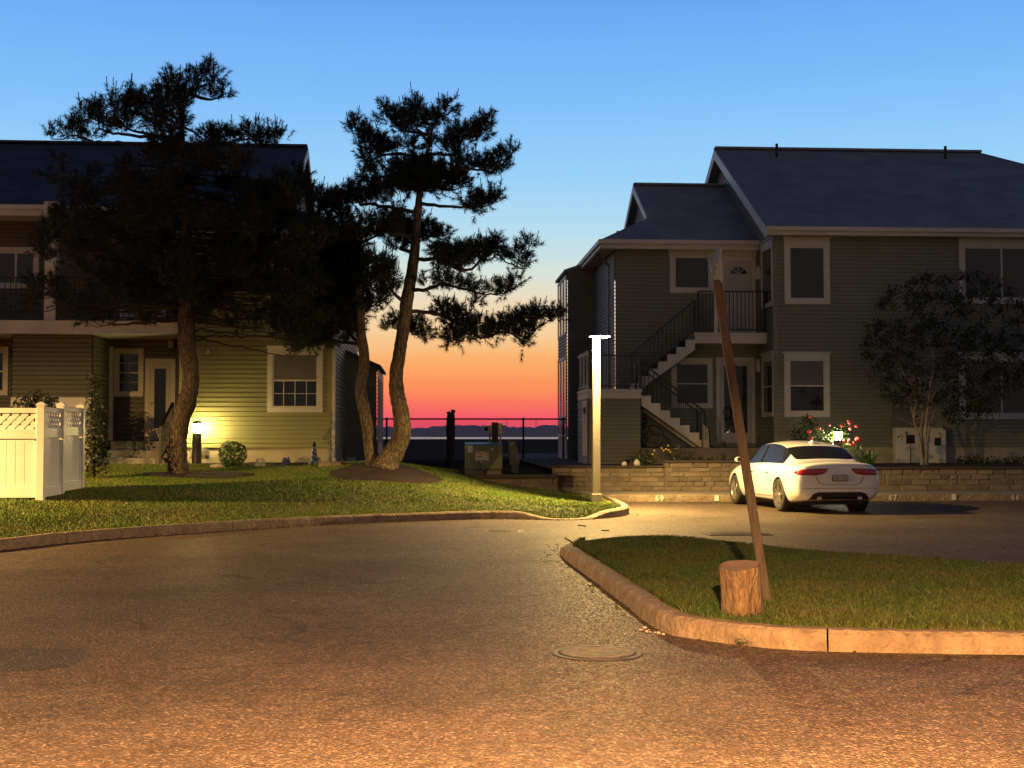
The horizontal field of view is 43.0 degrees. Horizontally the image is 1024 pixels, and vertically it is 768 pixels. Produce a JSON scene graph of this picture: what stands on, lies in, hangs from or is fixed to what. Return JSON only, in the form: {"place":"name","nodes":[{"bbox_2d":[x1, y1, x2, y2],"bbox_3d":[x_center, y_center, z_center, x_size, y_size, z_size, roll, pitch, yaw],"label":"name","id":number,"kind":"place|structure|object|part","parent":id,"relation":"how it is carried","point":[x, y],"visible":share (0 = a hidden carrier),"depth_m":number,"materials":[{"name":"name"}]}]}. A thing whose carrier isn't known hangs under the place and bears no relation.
{"place":"outdoors","nodes":[
{"label":"outdoors","id":0,"kind":"place"},
{"bbox_2d":[0,460,622,537],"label":"lawn","id":1,"kind":"structure","parent":0,"point":[322,497],"depth_m":24.60,"materials":[{"name":"plant"}]},
{"bbox_2d":[0,402,85,500],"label":"vinyl fence","id":2,"kind":"object","parent":1,"relation":"on","point":[49,461],"visible":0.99,"depth_m":21.98,"materials":[{"name":"white plastic"}]},
{"bbox_2d":[85,374,110,477],"bbox_3d":[-8.651,0.871,26.933,0.698,2.283,0.677,0,-2,-4],"label":"column shrub","id":3,"kind":"object","parent":1,"relation":"on","point":[95,440],"visible":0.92,"depth_m":26.88,"materials":[{"name":"green plant"}]},
{"bbox_2d":[192,421,201,463],"bbox_3d":[-7.827,1.478,32.288,0.248,1.135,0.248,0,-2,-4],"label":"bollard light","id":4,"kind":"object","parent":1,"relation":"on","point":[196,443],"visible":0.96,"depth_m":32.20,"materials":[{"name":"black metal"}]},
{"bbox_2d":[141,471,253,478],"bbox_3d":[-6.916,1.987,28.257,2.714,0.166,1.964,0,-2,-4],"label":"mulch bed","id":5,"kind":"object","parent":1,"relation":"on","point":[211,474],"visible":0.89,"depth_m":28.06,"materials":[{"name":"brown soil"}]},
{"bbox_2d":[16,51,340,473],"bbox_3d":[-7.472,-2.614,28.593,7.502,9.833,3.724,0,-2,-4],"label":"pine tree","id":6,"kind":"object","parent":5,"relation":"on","point":[242,237],"visible":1,"depth_m":28.19,"materials":[{"name":"green plant"}]},
{"bbox_2d":[210,464,224,467],"bbox_3d":[-6.909,1.934,30.508,0.331,0.131,0.271,0,-2,-4],"label":"stone","id":7,"kind":"object","parent":1,"relation":"on","point":[216,465],"visible":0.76,"depth_m":30.40,"materials":[{"name":"beige stone"}]},
{"bbox_2d":[218,440,247,467],"bbox_3d":[-6.595,1.667,30.708,0.705,0.711,0.695,0,-2,-4],"label":"round shrub","id":8,"kind":"object","parent":1,"relation":"on","point":[238,462],"visible":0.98,"depth_m":30.59,"materials":[{"name":"green plant"}]},
{"bbox_2d":[165,462,308,464],"bbox_3d":[-6.243,1.975,32.109,5.585,0.098,1.256,0,-2,-4],"label":"mulch bed","id":9,"kind":"object","parent":1,"relation":"on","point":[251,463],"visible":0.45,"depth_m":31.97,"materials":[{"name":"brown soil"}]},
{"bbox_2d":[255,458,264,466],"bbox_3d":[-6.003,1.876,31.003,0.228,0.236,0.176,0,-2,-4],"label":"garden ornament","id":10,"kind":"object","parent":1,"relation":"on","point":[259,462],"visible":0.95,"depth_m":30.92,"materials":[{"name":"stone"}]},
{"bbox_2d":[282,457,289,464],"bbox_3d":[-5.441,1.871,31.303,0.190,0.235,0.152,0,-2,-4],"label":"garden ornament","id":11,"kind":"object","parent":1,"relation":"on","point":[285,461],"visible":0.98,"depth_m":31.23,"materials":[{"name":"stone"}]},
{"bbox_2d":[309,442,319,464],"bbox_3d":[-4.780,1.679,31.461,0.280,0.590,0.260,0,-2,-4],"label":"lighthouse ornament","id":12,"kind":"object","parent":1,"relation":"on","point":[314,459],"visible":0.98,"depth_m":31.40,"materials":[{"name":"stone"}]},
{"bbox_2d":[318,461,342,466],"bbox_3d":[-4.240,1.878,30.402,0.560,0.139,0.240,0,-2,-4],"label":"splash block","id":13,"kind":"object","parent":1,"relation":"on","point":[328,463],"depth_m":30.30,"materials":[{"name":"concrete"}]},
{"bbox_2d":[329,463,442,483],"bbox_3d":[-2.828,2.006,29.306,2.682,0.485,3.122,0,-2,-4],"label":"mulch bed","id":14,"kind":"object","parent":1,"relation":"on","point":[401,473],"visible":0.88,"depth_m":28.88,"materials":[{"name":"brown soil"}]},
{"bbox_2d":[280,81,571,469],"bbox_3d":[-2.054,-2.325,30.158,6.946,9.077,3.252,0,-2,-4],"label":"pine tree","id":15,"kind":"object","parent":14,"relation":"on","point":[346,261],"visible":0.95,"depth_m":29.77,"materials":[{"name":"green plant"}]},
{"bbox_2d":[461,474,557,490],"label":"garden wall","id":16,"kind":"structure","parent":1,"relation":"on","point":[545,481],"depth_m":31.32,"materials":[{"name":"stone"}]},
{"bbox_2d":[589,333,610,502],"bbox_3d":[1.797,0.748,26.641,0.464,3.590,0.565,0,-2,-4],"label":"lamp post","id":17,"kind":"object","parent":1,"relation":"on","point":[596,495],"visible":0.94,"depth_m":26.74,"materials":[{"name":"beige metal"}]},
{"bbox_2d":[95,459,570,475],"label":"yard","id":18,"kind":"structure","parent":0,"point":[524,467],"depth_m":38.38,"materials":[{"name":"green plant"}]},
{"bbox_2d":[12,390,58,440],"bbox_3d":[-11.090,1.115,30.369,1.312,1.980,1.056,0,-2,-4],"label":"bush","id":19,"kind":"object","parent":18,"relation":"on","point":[49,401],"visible":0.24,"depth_m":30.37,"materials":[{"name":"green plant"}]},
{"bbox_2d":[0,140,385,468],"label":"townhouse","id":20,"kind":"structure","parent":18,"relation":"on","point":[268,407],"depth_m":33.43,"materials":[{"name":"green"}]},
{"bbox_2d":[0,347,8,394],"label":"window","id":21,"kind":"structure","parent":20,"relation":"in","point":[4,351],"depth_m":34.61,"materials":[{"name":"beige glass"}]},
{"bbox_2d":[0,247,38,288],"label":"window","id":22,"kind":"structure","parent":20,"relation":"in","point":[13,261],"depth_m":34.94,"materials":[{"name":"grey glass"}]},
{"bbox_2d":[114,348,143,396],"bbox_3d":[-10.260,-0.306,34.828,0.774,1.289,0.053,0,-2,-4],"label":"window","id":23,"kind":"structure","parent":20,"relation":"in","point":[128,363],"depth_m":34.82,"materials":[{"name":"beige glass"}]},
{"bbox_2d":[120,248,166,318],"bbox_3d":[-9.964,-2.716,35.142,1.225,1.921,0.053,0,-2,-4],"label":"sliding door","id":24,"kind":"structure","parent":20,"relation":"in","point":[159,311],"depth_m":35.09,"materials":[{"name":"black glass"}]},
{"bbox_2d":[149,363,170,439],"bbox_3d":[-9.432,0.463,34.844,0.582,2.070,0.069,0,-2,-4],"label":"door","id":25,"kind":"structure","parent":20,"relation":"in","point":[159,373],"depth_m":34.84,"materials":[{"name":"paint"}]},
{"bbox_2d":[268,239,308,297],"bbox_3d":[-5.507,-2.927,33.025,1.345,1.515,0.053,0,-2,-4],"label":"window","id":26,"kind":"structure","parent":20,"relation":"in","point":[281,239],"depth_m":33.01,"materials":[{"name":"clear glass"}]},
{"bbox_2d":[266,345,323,411],"bbox_3d":[-5.487,-0.131,32.894,1.451,1.694,0.097,0,-2,-4],"label":"window","id":27,"kind":"structure","parent":20,"relation":"in","point":[295,384],"depth_m":32.90,"materials":[{"name":"clear glass"}]},
{"bbox_2d":[446,409,455,466],"bbox_3d":[-1.742,1.595,36.928,0.271,1.753,0.245,0,-2,-4],"label":"piling","id":28,"kind":"object","parent":18,"relation":"on","point":[450,439],"visible":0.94,"depth_m":36.84,"materials":[{"name":"brown wood"}]},
{"bbox_2d":[376,418,566,460],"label":"chain link fence","id":29,"kind":"object","parent":18,"relation":"on","point":[504,419],"visible":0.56,"depth_m":46.02,"materials":[{"name":"metal"}]},
{"bbox_2d":[465,442,502,474],"bbox_3d":[-0.702,1.814,31.822,0.907,0.778,0.900,0,-2,-4],"label":"utility box","id":30,"kind":"object","parent":18,"relation":"on","point":[481,458],"visible":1,"depth_m":31.42,"materials":[{"name":"green metal"}]},
{"bbox_2d":[484,422,501,469],"bbox_3d":[-0.475,1.601,32.632,0.462,1.276,0.250,0,-2,-4],"label":"meter post","id":31,"kind":"object","parent":18,"relation":"on","point":[494,429],"visible":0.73,"depth_m":32.61,"materials":[{"name":"grey metal"}]},
{"bbox_2d":[508,441,519,472],"bbox_3d":[0.045,1.785,31.941,0.282,0.786,0.239,0,-2,-4],"label":"cable pedestal","id":32,"kind":"object","parent":18,"relation":"on","point":[514,462],"visible":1,"depth_m":31.85,"materials":[{"name":"metal"}]},
{"bbox_2d":[383,437,567,438],"bbox_3d":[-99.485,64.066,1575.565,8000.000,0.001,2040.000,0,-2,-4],"label":"water","id":33,"kind":"structure","parent":0,"point":[481,437],"depth_m":935.65,"materials":[{"name":"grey liquid"}]},
{"bbox_2d":[376,425,567,436],"bbox_3d":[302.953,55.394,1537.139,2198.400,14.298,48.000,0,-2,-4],"label":"hills","id":34,"kind":"structure","parent":33,"relation":"on","point":[462,431],"depth_m":1496.80,"materials":[{"name":"blue"}]},
{"bbox_2d":[0,501,1023,767],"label":"road","id":35,"kind":"structure","parent":0,"point":[470,631],"depth_m":8.76,"materials":[{"name":"grey asphalt"}]},
{"bbox_2d":[0,648,86,670],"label":"road patch","id":36,"kind":"object","parent":35,"relation":"on","point":[15,659],"visible":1,"depth_m":9.03,"materials":[{"name":"grey asphalt"}]},
{"bbox_2d":[112,658,424,668],"bbox_3d":[-1.708,1.896,8.790,2.369,0.001,0.165,0,-2,-9],"label":"road crack","id":37,"kind":"object","parent":35,"relation":"on","point":[250,665],"visible":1,"depth_m":8.82,"materials":[{"name":"black asphalt"}]},
{"bbox_2d":[0,506,628,550],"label":"kerb","id":38,"kind":"structure","parent":35,"relation":"on","point":[26,541],"depth_m":21.64,"materials":[{"name":"concrete"}]},
{"bbox_2d":[4,515,636,551],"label":"leaf litter","id":39,"kind":"object","parent":35,"relation":"on","point":[257,528],"visible":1,"depth_m":21.25,"materials":[{"name":"brown plant"}]},
{"bbox_2d":[345,574,443,584],"bbox_3d":[-1.234,2.097,13.896,1.585,0.001,0.241,2,-3,-42],"label":"road crack","id":40,"kind":"object","parent":35,"relation":"on","point":[392,581],"visible":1,"depth_m":13.77,"materials":[{"name":"black asphalt"}]},
{"bbox_2d":[485,529,522,531],"bbox_3d":[-0.130,2.378,21.116,0.640,0.010,0.640,0,-2,-4],"label":"manhole cover","id":41,"kind":"object","parent":35,"relation":"on","point":[503,530],"visible":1,"depth_m":21.03,"materials":[{"name":"metal"}]},
{"bbox_2d":[515,548,562,560],"bbox_3d":[0.369,2.218,16.954,0.621,0.001,1.945,0,-2,4],"label":"road patch","id":42,"kind":"object","parent":35,"relation":"on","point":[535,555],"visible":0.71,"depth_m":16.75,"materials":[{"name":"grey asphalt"}]},
{"bbox_2d":[551,645,643,660],"bbox_3d":[0.607,1.909,9.251,0.660,0.010,0.660,0,-2,-4],"label":"manhole cover","id":43,"kind":"object","parent":35,"relation":"on","point":[598,653],"visible":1,"depth_m":9.21,"materials":[{"name":"metal"}]},
{"bbox_2d":[603,496,628,507],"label":"kerb","id":44,"kind":"structure","parent":35,"relation":"on","point":[611,499],"depth_m":28.02,"materials":[{"name":"concrete"}]},
{"bbox_2d":[701,531,772,535],"bbox_3d":[3.532,2.357,20.438,1.000,0.042,0.640,0,-2,-4],"label":"road patch","id":45,"kind":"object","parent":35,"relation":"on","point":[730,533],"visible":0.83,"depth_m":20.25,"materials":[{"name":"grey asphalt"}]},
{"bbox_2d":[735,635,747,645],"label":"weed","id":46,"kind":"object","parent":35,"relation":"on","point":[740,642],"visible":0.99,"depth_m":9.56,"materials":[{"name":"green plant"}]},
{"bbox_2d":[540,544,1011,660],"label":"leaf litter","id":47,"kind":"object","parent":35,"relation":"on","point":[699,639],"visible":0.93,"depth_m":11.60,"materials":[{"name":"brown plant"}]},
{"bbox_2d":[560,542,1023,654],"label":"kerb","id":48,"kind":"structure","parent":35,"relation":"on","point":[647,607],"depth_m":9.43,"materials":[{"name":"concrete"}]},
{"bbox_2d":[729,440,878,511],"bbox_3d":[6.138,1.944,28.006,2.177,1.486,4.704,0,-2,-9],"label":"parked car","id":49,"kind":"object","parent":35,"relation":"on","point":[787,476],"visible":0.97,"depth_m":26.22,"materials":[{"name":"paint"}]},
{"bbox_3d":[5.462,1.500,27.834,0.203,0.451,2.530,0,-2,-9],"label":"side window","id":50,"kind":"part","parent":49,"relation":"part of","materials":[{"name":"black glass"}]},
{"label":"rear window","id":51,"kind":"part","parent":49,"relation":"part of","materials":[{"name":"black glass"}]},
{"bbox_2d":[602,493,1023,501],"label":"kerb","id":52,"kind":"structure","parent":35,"relation":"on","point":[877,497],"depth_m":30.64,"materials":[{"name":"concrete"}]},
{"bbox_2d":[0,0,1023,427],"label":"sky","id":53,"kind":"structure","parent":0,"point":[601,98],"materials":[{"name":"blue"}]},
{"bbox_2d":[356,439,940,494],"bbox_3d":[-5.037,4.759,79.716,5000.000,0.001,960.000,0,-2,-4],"label":"ground","id":54,"kind":"structure","parent":0,"point":[413,450],"depth_m":159.09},
{"bbox_2d":[502,453,1023,468],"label":"terrace","id":55,"kind":"structure","parent":0,"point":[550,460],"depth_m":37.48,"materials":[{"name":"grey concrete"}]},
{"bbox_2d":[623,449,657,464],"bbox_3d":[3.276,1.959,33.508,0.895,0.588,0.763,1,-2,-16],"label":"bush","id":56,"kind":"object","parent":55,"relation":"on","point":[647,460],"visible":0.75,"depth_m":33.42,"materials":[{"name":"green plant"}]},
{"bbox_2d":[652,445,691,459],"bbox_3d":[4.127,1.898,33.555,1.113,0.672,0.693,0,-2,-4],"label":"flowering shrub","id":57,"kind":"object","parent":55,"relation":"on","point":[678,456],"visible":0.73,"depth_m":33.45,"materials":[{"name":"green plant"}]},
{"bbox_2d":[691,454,733,459],"bbox_3d":[5.386,2.067,34.958,1.204,0.445,0.591,0,-2,-4],"label":"bush","id":58,"kind":"object","parent":55,"relation":"on","point":[720,458],"visible":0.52,"depth_m":35.03,"materials":[{"name":"green plant"}]},
{"bbox_2d":[555,143,1023,463],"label":"townhouse","id":59,"kind":"structure","parent":55,"relation":"on","point":[822,248],"depth_m":40.03,"materials":[{"name":"grey"}]},
{"bbox_2d":[557,360,559,417],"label":"window","id":60,"kind":"structure","parent":59,"relation":"in","point":[558,361],"depth_m":48.54,"materials":[{"name":"grey glass"}]},
{"bbox_2d":[557,282,559,339],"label":"window","id":61,"kind":"structure","parent":59,"relation":"in","point":[558,285],"depth_m":48.77,"materials":[{"name":"grey glass"}]},
{"bbox_2d":[560,358,562,417],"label":"window","id":62,"kind":"structure","parent":59,"relation":"in","point":[561,360],"depth_m":47.65,"materials":[{"name":"grey glass"}]},
{"bbox_2d":[560,278,562,337],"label":"window","id":63,"kind":"structure","parent":59,"relation":"in","point":[561,282],"depth_m":47.72,"materials":[{"name":"grey glass"}]},
{"bbox_2d":[563,356,566,417],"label":"window","id":64,"kind":"structure","parent":59,"relation":"in","point":[564,358],"depth_m":46.28,"materials":[{"name":"grey glass"}]},
{"bbox_2d":[563,275,566,335],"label":"window","id":65,"kind":"structure","parent":59,"relation":"in","point":[564,278],"depth_m":46.65,"materials":[{"name":"grey glass"}]},
{"bbox_2d":[564,420,566,436],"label":"window","id":66,"kind":"structure","parent":59,"relation":"in","point":[565,427],"depth_m":46.12,"materials":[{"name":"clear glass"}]},
{"bbox_2d":[582,400,586,455],"bbox_3d":[2.140,1.317,38.740,0.088,1.626,1.000,0,-2,-4],"label":"storage door","id":67,"kind":"structure","parent":59,"relation":"in","point":[584,403],"depth_m":38.69,"materials":[{"name":"black metal"}]},
{"bbox_2d":[641,413,664,447],"bbox_3d":[3.687,1.390,38.885,1.767,1.052,0.567,0,-2,-4],"label":"bicycle","id":68,"kind":"object","parent":59,"relation":"on","point":[649,426],"visible":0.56,"depth_m":38.90,"materials":[{"name":"metal"}]},
{"bbox_2d":[670,256,713,292],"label":"window","id":69,"kind":"structure","parent":59,"relation":"in","point":[688,274],"depth_m":41.06,"materials":[{"name":"grey glass"}]},
{"bbox_2d":[671,358,712,407],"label":"window","id":70,"kind":"structure","parent":59,"relation":"in","point":[693,377],"depth_m":40.93,"materials":[{"name":"grey glass"}]},
{"bbox_2d":[701,422,710,447],"bbox_3d":[5.687,1.500,38.164,0.282,0.767,0.191,0,-2,-4],"label":"folded chair","id":71,"kind":"object","parent":59,"relation":"on","point":[707,432],"visible":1,"depth_m":38.16,"materials":[{"name":"wood"}]},
{"bbox_2d":[726,406,732,419],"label":"wreath","id":72,"kind":"object","parent":59,"relation":"attached to","point":[727,408],"visible":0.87,"depth_m":40.74,"materials":[{"name":"green plant"}]},
{"bbox_2d":[720,361,751,442],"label":"door","id":73,"kind":"structure","parent":59,"relation":"in","point":[743,368],"depth_m":40.99,"materials":[{"name":"paint"}]},
{"bbox_2d":[725,260,751,332],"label":"door","id":74,"kind":"structure","parent":59,"relation":"in","point":[738,273],"depth_m":41.14,"materials":[{"name":"paint"}]},
{"bbox_2d":[759,237,772,309],"bbox_3d":[7.804,-3.379,39.914,0.097,2.083,1.399,0,-2,-4],"label":"window","id":75,"kind":"structure","parent":59,"relation":"in","point":[766,245],"depth_m":39.84,"materials":[{"name":"grey glass"}]},
{"bbox_2d":[760,351,773,416],"bbox_3d":[7.804,0.016,39.780,0.097,1.979,1.399,0,-2,-4],"label":"window","id":76,"kind":"structure","parent":59,"relation":"in","point":[766,357],"depth_m":39.80,"materials":[{"name":"grey glass"}]},
{"bbox_2d":[783,236,830,303],"bbox_3d":[8.913,-3.427,39.248,1.453,2.039,0.097,0,-2,-4],"label":"window","id":77,"kind":"structure","parent":59,"relation":"in","point":[806,259],"depth_m":39.26,"materials":[{"name":"clear glass"}]},
{"bbox_2d":[782,352,831,416],"bbox_3d":[8.882,0.009,39.110,1.488,1.965,0.097,0,-2,-4],"label":"window","id":78,"kind":"structure","parent":59,"relation":"in","point":[806,374],"depth_m":39.12,"materials":[{"name":"grey glass"}]},
{"bbox_2d":[957,352,1023,418],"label":"window","id":79,"kind":"structure","parent":59,"relation":"in","point":[1013,408],"depth_m":39.48,"materials":[{"name":"grey glass"}]},
{"bbox_2d":[958,238,1023,303],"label":"window","id":80,"kind":"structure","parent":59,"relation":"in","point":[999,257],"depth_m":39.63,"materials":[{"name":"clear glass"}]},
{"bbox_2d":[785,413,817,440],"bbox_3d":[8.079,1.594,36.922,1.276,1.531,0.830,0,-2,-4],"label":"bush","id":81,"kind":"object","parent":55,"relation":"on","point":[797,432],"visible":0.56,"depth_m":36.98,"materials":[{"name":"green plant"}]},
{"bbox_2d":[806,415,861,452],"bbox_3d":[8.575,1.565,35.024,1.546,1.446,0.978,0,-2,-4],"label":"rose bush","id":82,"kind":"object","parent":55,"relation":"on","point":[849,444],"visible":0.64,"depth_m":34.85,"materials":[{"name":"red plant"}]},
{"bbox_2d":[834,429,841,446],"bbox_3d":[8.717,1.738,34.776,0.216,1.051,0.216,0,-2,-4],"label":"bollard light","id":83,"kind":"object","parent":55,"relation":"on","point":[837,435],"visible":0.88,"depth_m":34.71,"materials":[{"name":"white metal"}]},
{"bbox_2d":[906,435,914,464],"bbox_3d":[11.454,1.896,37.350,0.245,0.879,0.040,0,-2,-4],"label":"garden plaque","id":84,"kind":"object","parent":55,"relation":"on","point":[910,439],"visible":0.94,"depth_m":37.34,"materials":[{"name":"black metal"}]},
{"bbox_2d":[892,405,945,462],"bbox_3d":[12.240,1.499,39.075,1.520,1.747,0.370,0,-2,-4],"label":"utility cabinet","id":85,"kind":"object","parent":55,"relation":"on","point":[937,448],"visible":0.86,"depth_m":38.93,"materials":[{"name":"grey metal"}]},
{"bbox_2d":[854,269,1023,464],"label":"multi stem tree","id":86,"kind":"object","parent":55,"relation":"on","point":[936,400],"visible":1,"depth_m":36.88,"materials":[{"name":"green plant"}]},
{"bbox_2d":[954,453,1023,464],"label":"hedge","id":87,"kind":"object","parent":55,"relation":"on","point":[979,461],"visible":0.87,"depth_m":38.07,"materials":[{"name":"green plant"}]},
{"bbox_2d":[564,490,1023,493],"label":"pavement","id":88,"kind":"structure","parent":0,"point":[879,492],"depth_m":31.92,"materials":[{"name":"grey concrete"}]},
{"bbox_2d":[552,460,1023,490],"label":"retaining wall","id":89,"kind":"structure","parent":88,"relation":"on","point":[690,475],"depth_m":32.30,"materials":[{"name":"stone"}]},
{"bbox_2d":[634,459,640,464],"bbox_3d":[3.118,1.981,32.408,0.175,0.218,0.151,0,-2,-4],"label":"stone","id":90,"kind":"object","parent":89,"relation":"on","point":[636,462],"visible":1,"depth_m":32.35,"materials":[{"name":"beige stone"}]},
{"bbox_2d":[571,534,1023,629],"bbox_3d":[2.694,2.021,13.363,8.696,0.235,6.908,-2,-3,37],"label":"lawn","id":91,"kind":"structure","parent":0,"point":[891,589],"depth_m":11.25,"materials":[{"name":"plant"}]},
{"bbox_2d":[707,247,771,600],"bbox_3d":[1.901,0.419,10.837,0.544,3.086,0.814,0,-2,-4],"label":"street sign","id":92,"kind":"object","parent":91,"relation":"on","point":[715,265],"visible":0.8,"depth_m":10.75,"materials":[{"name":"brown wood"}]},
{"bbox_2d":[719,560,763,616],"bbox_3d":[1.780,1.625,10.076,0.324,0.505,0.395,-1,-3,28],"label":"stump","id":93,"kind":"object","parent":91,"relation":"on","point":[741,588],"visible":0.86,"depth_m":9.94,"materials":[{"name":"brown wood"}]},
{"bbox_2d":[850,448,879,466],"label":"ornamental grass","id":94,"kind":"object","parent":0,"point":[865,459],"depth_m":33.71,"materials":[{"name":"green plant"}]}
]}

